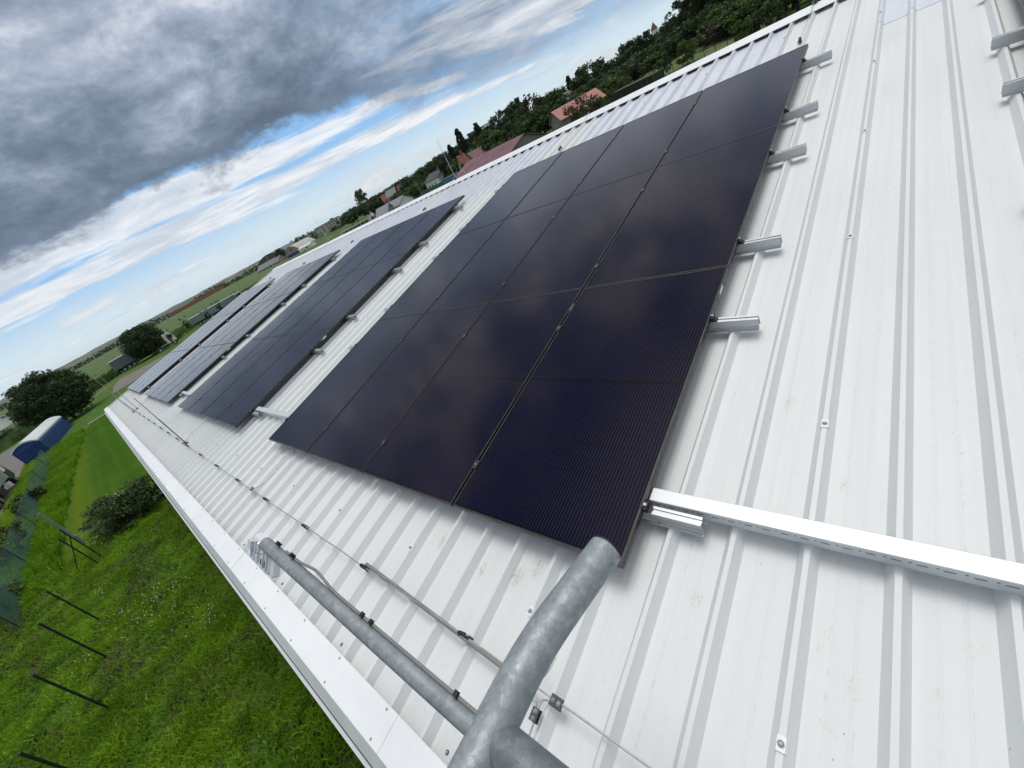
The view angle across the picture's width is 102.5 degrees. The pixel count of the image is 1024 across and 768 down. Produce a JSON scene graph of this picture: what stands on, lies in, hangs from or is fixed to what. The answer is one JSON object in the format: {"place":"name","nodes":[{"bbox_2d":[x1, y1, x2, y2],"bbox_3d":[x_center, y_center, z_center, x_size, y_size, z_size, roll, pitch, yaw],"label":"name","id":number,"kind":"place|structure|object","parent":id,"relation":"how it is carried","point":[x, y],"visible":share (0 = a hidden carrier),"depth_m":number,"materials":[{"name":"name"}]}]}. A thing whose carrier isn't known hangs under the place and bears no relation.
{"place":"outdoors","nodes":[
{"label":"outdoors","id":0,"kind":"place"},
{"bbox_2d":[0,446,24,514],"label":"access road","id":1,"kind":"structure","parent":0,"point":[13,464],"depth_m":55.82,"materials":[{"name":"asphalt"}]},
{"bbox_2d":[0,465,20,509],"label":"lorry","id":2,"kind":"object","parent":1,"relation":"on","point":[6,475],"visible":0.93,"depth_m":39.99,"materials":[{"name":"grey metal"}]},
{"bbox_2d":[0,447,51,547],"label":"verge grass","id":3,"kind":"structure","parent":0,"point":[26,469],"depth_m":37.79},
{"bbox_2d":[64,415,153,559],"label":"lawn","id":4,"kind":"structure","parent":0,"point":[109,462],"depth_m":29.12,"materials":[{"name":"green plant"}]},
{"bbox_2d":[112,353,168,393],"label":"gravel yard","id":5,"kind":"structure","parent":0,"point":[127,379],"depth_m":85.50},
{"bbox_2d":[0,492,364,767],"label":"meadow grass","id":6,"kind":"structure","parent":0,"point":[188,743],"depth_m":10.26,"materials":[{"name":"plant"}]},
{"bbox_2d":[0,63,615,405],"bbox_3d":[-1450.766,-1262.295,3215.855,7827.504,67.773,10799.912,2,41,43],"label":"hills","id":7,"kind":"structure","parent":0,"point":[89,354],"depth_m":3772.09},
{"bbox_2d":[314,216,340,237],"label":"block of flats","id":8,"kind":"structure","parent":0,"point":[326,227],"depth_m":478.89,"materials":[{"name":"concrete"}]},
{"bbox_2d":[0,0,682,399],"label":"sky","id":9,"kind":"structure","parent":0,"point":[152,152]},
{"bbox_2d":[0,0,820,767],"bbox_3d":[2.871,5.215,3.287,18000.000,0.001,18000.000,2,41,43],"label":"ground","id":10,"kind":"structure","parent":0,"point":[102,400],"depth_m":12.90,"materials":[{"name":"plant"}]},
{"bbox_2d":[2,484,47,514],"bbox_3d":[-35.302,8.510,29.946,2.530,1.423,2.479,-29,29,0],"label":"shrub","id":11,"kind":"object","parent":10,"relation":"on","point":[38,491],"visible":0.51,"depth_m":29.80,"materials":[{"name":"green plant"}]},
{"bbox_2d":[0,448,50,627],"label":"net fence","id":12,"kind":"object","parent":10,"relation":"on","point":[13,556],"visible":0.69,"depth_m":21.10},
{"bbox_2d":[10,416,73,463],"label":"arched shed","id":13,"kind":"structure","parent":10,"relation":"on","point":[46,435],"depth_m":51.43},
{"bbox_2d":[1,368,97,427],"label":"broadleaf tree","id":14,"kind":"object","parent":10,"relation":"on","point":[42,396],"visible":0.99,"depth_m":64.95,"materials":[{"name":"green plant"}]},
{"bbox_2d":[18,427,84,605],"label":"tall grass","id":15,"kind":"structure","parent":10,"relation":"on","point":[45,562],"depth_m":24.42,"materials":[{"name":"plant"}]},
{"bbox_2d":[18,529,110,767],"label":"wire fence","id":16,"kind":"object","parent":10,"relation":"on","point":[37,759],"visible":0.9,"depth_m":10.90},
{"bbox_2d":[0,360,139,441],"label":"wood","id":17,"kind":"object","parent":10,"relation":"on","point":[113,374],"visible":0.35,"depth_m":100.14,"materials":[{"name":"green plant"}]},
{"bbox_2d":[0,314,169,411],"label":"wood","id":18,"kind":"object","parent":10,"relation":"on","point":[79,365],"visible":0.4,"depth_m":612.68,"materials":[{"name":"green plant"}]},
{"bbox_2d":[78,480,151,545],"bbox_3d":[-18.920,5.942,19.555,3.570,1.665,3.314,-28,29,2],"label":"shrub","id":19,"kind":"object","parent":10,"relation":"on","point":[99,504],"visible":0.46,"depth_m":18.97,"materials":[{"name":"green plant"}]},
{"bbox_2d":[92,476,164,530],"bbox_3d":[-17.507,5.524,18.974,2.568,1.587,2.501,-22,30,12],"label":"shrub","id":20,"kind":"object","parent":10,"relation":"on","point":[137,488],"visible":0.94,"depth_m":18.69,"materials":[{"name":"green plant"}]},
{"bbox_2d":[107,340,165,370],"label":"shed","id":21,"kind":"object","parent":10,"relation":"on","point":[123,362],"visible":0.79,"depth_m":108.07,"materials":[{"name":"metal"}]},
{"bbox_2d":[116,322,164,359],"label":"broadleaf tree","id":22,"kind":"object","parent":10,"relation":"on","point":[141,339],"visible":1,"depth_m":105.11,"materials":[{"name":"green plant"}]},
{"bbox_2d":[0,257,291,452],"bbox_3d":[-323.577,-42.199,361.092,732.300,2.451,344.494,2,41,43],"label":"maize crop","id":23,"kind":"object","parent":10,"relation":"on","point":[102,368],"visible":0.5,"depth_m":215.79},
{"bbox_2d":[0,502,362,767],"bbox_3d":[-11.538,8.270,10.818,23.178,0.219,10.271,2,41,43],"label":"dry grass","id":24,"kind":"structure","parent":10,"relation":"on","point":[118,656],"depth_m":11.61,"materials":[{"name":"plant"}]},
{"bbox_2d":[169,282,227,316],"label":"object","id":25,"kind":"object","parent":10,"relation":"on","point":[195,301],"visible":0.57,"depth_m":594.93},
{"bbox_2d":[188,293,234,324],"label":"shed","id":26,"kind":"object","parent":10,"relation":"on","point":[199,318],"visible":0.84,"depth_m":125.03,"materials":[{"name":"metal"}]},
{"bbox_2d":[285,237,316,258],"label":"arched hangar","id":27,"kind":"structure","parent":10,"relation":"on","point":[291,251],"depth_m":341.98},
{"bbox_2d":[259,535,620,767],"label":"pipe mast","id":28,"kind":"object","parent":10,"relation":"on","point":[493,733],"visible":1,"depth_m":0.91,"materials":[{"name":"metal"}]},
{"bbox_2d":[247,533,279,577],"bbox_3d":[-0.912,0.605,1.481,0.224,0.126,0.076,2,-4,43],"label":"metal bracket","id":29,"kind":"object","parent":28,"relation":"attached to","point":[264,562],"visible":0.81,"depth_m":1.45,"materials":[{"name":"silver metal"}]},
{"bbox_2d":[488,105,520,129],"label":"broadleaf tree","id":30,"kind":"object","parent":10,"relation":"on","point":[508,113],"visible":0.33,"depth_m":141.82,"materials":[{"name":"green plant"}]},
{"bbox_2d":[499,113,526,140],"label":"broadleaf tree","id":31,"kind":"object","parent":10,"relation":"on","point":[508,130],"visible":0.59,"depth_m":127.37,"materials":[{"name":"green plant"}]},
{"bbox_2d":[514,118,545,134],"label":"broadleaf tree","id":32,"kind":"object","parent":10,"relation":"on","point":[524,126],"visible":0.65,"depth_m":123.42,"materials":[{"name":"green plant"}]},
{"bbox_2d":[517,93,545,132],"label":"broadleaf tree","id":33,"kind":"object","parent":10,"relation":"on","point":[536,100],"visible":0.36,"depth_m":139.29,"materials":[{"name":"plant"}]},
{"bbox_2d":[523,101,552,132],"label":"broadleaf tree","id":34,"kind":"object","parent":10,"relation":"on","point":[532,115],"visible":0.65,"depth_m":123.18,"materials":[{"name":"green plant"}]},
{"bbox_2d":[104,0,1023,767],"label":"industrial hall","id":35,"kind":"structure","parent":10,"relation":"on","point":[868,376],"depth_m":2.05,"materials":[{"name":"metal"}]},
{"bbox_2d":[234,347,324,354],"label":"mounting rail","id":36,"kind":"object","parent":35,"relation":"attached to","point":[316,351],"visible":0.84,"depth_m":6.64,"materials":[{"name":"metal"}]},
{"bbox_2d":[178,338,264,410],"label":"solar panel","id":37,"kind":"object","parent":36,"relation":"on","point":[204,388],"visible":0.84,"depth_m":9.09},
{"bbox_2d":[188,335,283,414],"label":"solar panel","id":38,"kind":"object","parent":36,"relation":"attached to","point":[224,383],"visible":0.9,"depth_m":8.30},
{"bbox_2d":[200,332,304,419],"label":"solar panel","id":39,"kind":"object","parent":36,"relation":"attached to","point":[239,387],"visible":0.76,"depth_m":7.50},
{"bbox_2d":[216,327,333,427],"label":"solar panel","id":40,"kind":"object","parent":36,"relation":"attached to","point":[236,413],"visible":1,"depth_m":6.68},
{"bbox_2d":[253,284,305,301],"bbox_3d":[-7.915,-2.969,13.741,5.097,0.116,0.075,2,50,43],"label":"mounting rail","id":41,"kind":"object","parent":35,"relation":"attached to","point":[302,286],"visible":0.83,"depth_m":12.15,"materials":[{"name":"metal"}]},
{"bbox_2d":[268,257,322,299],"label":"solar panel","id":42,"kind":"object","parent":41,"relation":"attached to","point":[293,280],"visible":0.73,"depth_m":13.63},
{"bbox_2d":[280,250,340,295],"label":"solar panel","id":43,"kind":"object","parent":41,"relation":"attached to","point":[308,274],"visible":0.93,"depth_m":12.77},
{"bbox_2d":[295,314,356,324],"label":"mounting rail","id":44,"kind":"object","parent":35,"relation":"attached to","point":[350,317],"visible":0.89,"depth_m":7.02,"materials":[{"name":"metal"}]},
{"bbox_2d":[252,280,327,339],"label":"solar panel","id":45,"kind":"object","parent":44,"relation":"on","point":[285,314],"visible":0.74,"depth_m":10.09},
{"bbox_2d":[268,272,350,336],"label":"solar panel","id":46,"kind":"object","parent":44,"relation":"on","point":[304,309],"visible":0.74,"depth_m":9.30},
{"bbox_2d":[285,263,375,334],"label":"solar panel","id":47,"kind":"object","parent":44,"relation":"attached to","point":[321,308],"visible":0.74,"depth_m":8.51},
{"bbox_2d":[307,253,407,330],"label":"solar panel","id":48,"kind":"object","parent":44,"relation":"on","point":[359,291],"visible":0.91,"depth_m":7.68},
{"bbox_2d":[119,400,652,767],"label":"lightning conductor","id":49,"kind":"object","parent":35,"relation":"on","point":[556,702],"visible":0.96,"depth_m":1.96,"materials":[{"name":"metal"}]},
{"bbox_2d":[528,657,556,735],"bbox_3d":[0.084,1.571,1.624,0.104,0.462,0.825,2,50,43],"label":"down conductor","id":50,"kind":"object","parent":49,"relation":"attached to","point":[535,715],"visible":0.77,"depth_m":1.60,"materials":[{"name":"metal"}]},
{"bbox_2d":[360,240,428,262],"bbox_3d":[-3.512,-2.808,9.639,5.097,0.116,0.075,2,50,43],"label":"mounting rail","id":51,"kind":"object","parent":35,"relation":"attached to","point":[422,244],"visible":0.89,"depth_m":8.03,"materials":[{"name":"metal"}]},
{"bbox_2d":[312,232,379,284],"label":"solar panel","id":52,"kind":"object","parent":51,"relation":"attached to","point":[334,269],"visible":0.73,"depth_m":11.09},
{"bbox_2d":[330,221,403,278],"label":"solar panel","id":53,"kind":"object","parent":51,"relation":"attached to","point":[353,263],"visible":0.74,"depth_m":10.30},
{"bbox_2d":[353,209,431,270],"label":"solar panel","id":54,"kind":"object","parent":51,"relation":"on","point":[390,242],"visible":0.71,"depth_m":9.51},
{"bbox_2d":[377,195,464,262],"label":"solar panel","id":55,"kind":"object","parent":51,"relation":"on","point":[420,230],"visible":0.9,"depth_m":8.68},
{"bbox_2d":[365,562,501,667],"bbox_3d":[-0.429,1.205,2.167,1.461,0.013,0.022,4,42,44],"label":"conduit","id":56,"kind":"object","parent":35,"relation":"on","point":[429,611],"visible":0.66,"depth_m":2.15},
{"bbox_2d":[280,418,707,537],"bbox_3d":[-1.053,0.526,3.486,5.097,0.116,0.075,2,50,43],"label":"mounting rail","id":57,"kind":"object","parent":35,"relation":"attached to","point":[677,521],"visible":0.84,"depth_m":1.84,"materials":[{"name":"metal"}]},
{"bbox_2d":[269,313,424,453],"bbox_3d":[-1.984,-0.102,5.003,1.134,0.035,2.094,2,50,43],"label":"solar panel","id":58,"kind":"object","parent":57,"relation":"attached to","point":[319,409],"visible":0.89,"depth_m":4.90,"materials":[{"name":"glass"}]},
{"bbox_2d":[362,289,582,506],"bbox_3d":[-0.295,-0.040,3.429,1.135,0.035,2.094,2,50,43],"label":"solar panel","id":59,"kind":"object","parent":57,"relation":"on","point":[438,442],"visible":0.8,"depth_m":3.28,"materials":[{"name":"glass"}]},
{"bbox_2d":[348,313,760,349],"bbox_3d":[-0.445,-0.444,4.101,5.097,0.116,0.075,2,50,43],"label":"mounting rail","id":60,"kind":"object","parent":35,"relation":"attached to","point":[736,323],"visible":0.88,"depth_m":2.46,"materials":[{"name":"metal"}]},
{"bbox_2d":[306,303,488,473],"bbox_3d":[-1.140,-0.071,4.216,1.134,0.035,2.094,2,50,43],"label":"solar panel","id":61,"kind":"object","parent":60,"relation":"on","point":[363,425],"visible":0.86,"depth_m":4.10,"materials":[{"name":"glass"}]},
{"bbox_2d":[453,266,728,568],"bbox_3d":[0.549,-0.009,2.643,1.135,0.035,2.094,2,50,43],"label":"solar panel","id":62,"kind":"object","parent":60,"relation":"on","point":[572,457],"visible":1,"depth_m":2.46,"materials":[{"name":"glass"}]},
{"bbox_2d":[383,234,782,311],"bbox_3d":[-0.065,-1.050,4.485,5.097,0.116,0.075,2,50,43],"label":"mounting rail","id":63,"kind":"object","parent":35,"relation":"attached to","point":[771,242],"visible":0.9,"depth_m":2.85,"materials":[{"name":"metal"}]},
{"bbox_2d":[379,219,504,319],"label":"solar panel","id":64,"kind":"object","parent":63,"relation":"on","point":[428,286],"visible":0.77,"depth_m":5.91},
{"bbox_2d":[426,197,569,312],"bbox_3d":[-0.156,-1.640,5.211,1.134,0.035,2.094,2,50,43],"label":"solar panel","id":65,"kind":"object","parent":63,"relation":"attached to","point":[486,272],"visible":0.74,"depth_m":5.11,"materials":[{"name":"glass"}]},
{"bbox_2d":[491,167,655,302],"bbox_3d":[0.689,-1.609,4.424,1.134,0.035,2.094,2,50,43],"label":"solar panel","id":66,"kind":"object","parent":63,"relation":"attached to","point":[569,249],"visible":0.8,"depth_m":4.31,"materials":[{"name":"glass"}]},
{"bbox_2d":[584,125,778,287],"bbox_3d":[1.533,-1.578,3.638,1.134,0.035,2.094,2,50,43],"label":"solar panel","id":67,"kind":"object","parent":63,"relation":"on","point":[690,213],"visible":0.87,"depth_m":3.50,"materials":[{"name":"glass"}]},
{"bbox_2d":[431,143,806,259],"bbox_3d":[0.544,-2.021,5.100,5.097,0.116,0.075,2,50,43],"label":"mounting rail","id":68,"kind":"object","parent":35,"relation":"attached to","point":[788,153],"visible":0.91,"depth_m":3.46,"materials":[{"name":"metal"}]},
{"bbox_2d":[458,100,818,231],"bbox_3d":[0.935,-2.645,5.496,5.097,0.116,0.075,2,50,43],"label":"mounting rail","id":69,"kind":"object","parent":35,"relation":"attached to","point":[800,111],"visible":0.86,"depth_m":3.86,"materials":[{"name":"metal"}]},
{"bbox_2d":[457,151,562,234],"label":"solar panel","id":70,"kind":"object","parent":69,"relation":"on","point":[509,195],"visible":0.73,"depth_m":6.92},
{"bbox_2d":[507,125,623,217],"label":"solar panel","id":71,"kind":"object","parent":69,"relation":"attached to","point":[565,174],"visible":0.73,"depth_m":6.12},
{"bbox_2d":[571,90,702,195],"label":"solar panel","id":72,"kind":"object","parent":69,"relation":"attached to","point":[640,144],"visible":0.81,"depth_m":5.32,"materials":[{"name":"glass"}]},
{"bbox_2d":[658,44,808,165],"bbox_3d":[2.517,-3.147,4.633,1.134,0.035,2.094,2,50,43],"label":"solar panel","id":73,"kind":"object","parent":69,"relation":"on","point":[756,99],"visible":0.86,"depth_m":4.52,"materials":[{"name":"glass"}]},
{"bbox_2d":[494,50,831,192],"bbox_3d":[1.536,-3.602,6.103,5.097,0.116,0.075,2,50,43],"label":"mounting rail","id":74,"kind":"object","parent":35,"relation":"attached to","point":[817,60],"visible":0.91,"depth_m":4.47,"materials":[{"name":"metal"}]},
{"bbox_2d":[648,487,1023,595],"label":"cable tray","id":75,"kind":"object","parent":35,"relation":"on","point":[988,572],"visible":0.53,"depth_m":1.43,"materials":[{"name":"white metal"}]},
{"bbox_2d":[990,26,1023,50],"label":"mounting rail","id":76,"kind":"object","parent":35,"relation":"attached to","point":[1007,38],"visible":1,"depth_m":3.00,"materials":[{"name":"metal"}]},
{"bbox_2d":[1001,76,1023,97],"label":"mounting rail","id":77,"kind":"object","parent":35,"relation":"attached to","point":[1012,86],"visible":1,"depth_m":2.63,"materials":[{"name":"metal"}]},
{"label":"mounting rail","id":78,"kind":"object","parent":35,"relation":"attached to","visible":0},
{"bbox_2d":[145,347,205,395],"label":"solar panel","id":79,"kind":"object","parent":78,"relation":"on","point":[172,373],"visible":0.86,"depth_m":13.21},
{"bbox_2d":[562,93,600,122],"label":"shrub","id":80,"kind":"object","parent":10,"relation":"on","point":[576,112],"visible":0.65,"depth_m":72.79,"materials":[{"name":"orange plant"}]},
{"bbox_2d":[569,56,607,91],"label":"broadleaf tree","id":81,"kind":"object","parent":10,"relation":"on","point":[581,78],"visible":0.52,"depth_m":128.55,"materials":[{"name":"green plant"}]},
{"bbox_2d":[583,68,616,90],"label":"broadleaf tree","id":82,"kind":"object","parent":10,"relation":"on","point":[594,82],"visible":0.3,"depth_m":116.52,"materials":[{"name":"green plant"}]},
{"bbox_2d":[597,68,629,98],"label":"broadleaf tree","id":83,"kind":"object","parent":10,"relation":"on","point":[611,80],"visible":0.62,"depth_m":109.38,"materials":[{"name":"green plant"}]},
{"bbox_2d":[613,35,644,67],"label":"broadleaf tree","id":84,"kind":"object","parent":10,"relation":"on","point":[623,55],"visible":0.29,"depth_m":125.20,"materials":[{"name":"green plant"}]},
{"bbox_2d":[634,28,656,52],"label":"broadleaf tree","id":85,"kind":"object","parent":10,"relation":"on","point":[645,39],"visible":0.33,"depth_m":122.04,"materials":[{"name":"green plant"}]},
{"bbox_2d":[628,41,672,76],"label":"broadleaf tree","id":86,"kind":"object","parent":10,"relation":"on","point":[639,57],"visible":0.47,"depth_m":105.40,"materials":[{"name":"green plant"}]},
{"bbox_2d":[638,48,675,76],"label":"broadleaf tree","id":87,"kind":"object","parent":10,"relation":"on","point":[646,67],"visible":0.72,"depth_m":101.84,"materials":[{"name":"green plant"}]},
{"bbox_2d":[651,31,695,66],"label":"broadleaf tree","id":88,"kind":"object","parent":10,"relation":"on","point":[668,41],"visible":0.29,"depth_m":99.63,"materials":[{"name":"green plant"}]},
{"bbox_2d":[662,19,701,52],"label":"broadleaf tree","id":89,"kind":"object","parent":10,"relation":"on","point":[675,32],"visible":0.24,"depth_m":99.25,"materials":[{"name":"green plant"}]},
{"bbox_2d":[664,0,702,39],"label":"broadleaf tree","id":90,"kind":"object","parent":10,"relation":"on","point":[687,11],"visible":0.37,"depth_m":108.81,"materials":[{"name":"green plant"}]},
{"bbox_2d":[675,37,698,64],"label":"broadleaf tree","id":91,"kind":"object","parent":10,"relation":"on","point":[688,52],"visible":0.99,"depth_m":86.52,"materials":[{"name":"green plant"}]},
{"bbox_2d":[680,2,721,46],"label":"broadleaf tree","id":92,"kind":"object","parent":10,"relation":"on","point":[698,18],"visible":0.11,"depth_m":95.52,"materials":[{"name":"green plant"}]},
{"bbox_2d":[695,3,728,40],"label":"broadleaf tree","id":93,"kind":"object","parent":10,"relation":"on","point":[713,13],"visible":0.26,"depth_m":91.79,"materials":[{"name":"green plant"}]},
{"bbox_2d":[694,19,730,46],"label":"broadleaf tree","id":94,"kind":"object","parent":10,"relation":"on","point":[713,27],"visible":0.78,"depth_m":89.92,"materials":[{"name":"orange plant"}]},
{"bbox_2d":[715,0,762,36],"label":"broadleaf tree","id":95,"kind":"object","parent":10,"relation":"on","point":[730,17],"visible":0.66,"depth_m":84.92,"materials":[{"name":"green plant"}]},
{"bbox_2d":[728,9,760,42],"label":"shrub","id":96,"kind":"object","parent":10,"relation":"on","point":[743,34],"visible":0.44,"depth_m":75.95,"materials":[{"name":"green plant"}]},
{"bbox_2d":[746,0,788,32],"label":"shrub","id":97,"kind":"object","parent":10,"relation":"on","point":[757,20],"visible":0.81,"depth_m":72.88,"materials":[{"name":"green plant"}]},
{"bbox_2d":[456,133,548,177],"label":"barn","id":98,"kind":"structure","parent":0,"point":[501,150],"depth_m":68.64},
{"bbox_2d":[549,88,605,130],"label":"house","id":99,"kind":"structure","parent":0,"point":[558,119],"depth_m":82.53,"materials":[{"name":"orange tile"}]},
{"bbox_2d":[611,68,664,101],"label":"fence","id":100,"kind":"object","parent":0,"point":[622,92],"visible":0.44,"depth_m":80.80,"materials":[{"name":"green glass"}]},
{"bbox_2d":[644,13,783,75],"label":"meadow bank","id":101,"kind":"structure","parent":0,"point":[718,45],"depth_m":89.13,"materials":[{"name":"green plant"}]},
{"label":"mounting rail","id":102,"kind":"object","parent":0,"visible":0},
{"bbox_2d":[150,346,213,397],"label":"solar panel","id":103,"kind":"object","parent":102,"relation":"attached to","point":[175,376],"visible":0.89,"depth_m":12.43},
{"bbox_2d":[155,344,223,399],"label":"solar panel","id":104,"kind":"object","parent":102,"relation":"attached to","point":[185,374],"visible":0.72,"depth_m":11.63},
{"bbox_2d":[161,343,235,402],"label":"solar panel","id":105,"kind":"object","parent":102,"relation":"attached to","point":[185,383],"visible":1,"depth_m":10.78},
{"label":"mounting rail","id":106,"kind":"object","parent":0,"visible":0},
{"bbox_2d":[199,305,254,347],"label":"solar panel","id":107,"kind":"object","parent":106,"relation":"attached to","point":[225,327],"visible":0.67,"depth_m":14.21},
{"bbox_2d":[207,301,265,346],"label":"solar panel","id":108,"kind":"object","parent":106,"relation":"attached to","point":[234,325],"visible":0.76,"depth_m":13.42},
{"bbox_2d":[215,297,277,345],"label":"solar panel","id":109,"kind":"object","parent":106,"relation":"attached to","point":[241,325],"visible":0.74,"depth_m":12.63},
{"bbox_2d":[225,292,291,343],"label":"solar panel","id":110,"kind":"object","parent":106,"relation":"attached to","point":[256,320],"visible":0.9,"depth_m":11.78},
{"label":"mounting rail","id":111,"kind":"object","parent":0,"visible":0},
{"bbox_2d":[136,350,190,392],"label":"solar panel","id":112,"kind":"object","parent":111,"relation":"attached to","point":[161,372],"visible":1,"depth_m":14.93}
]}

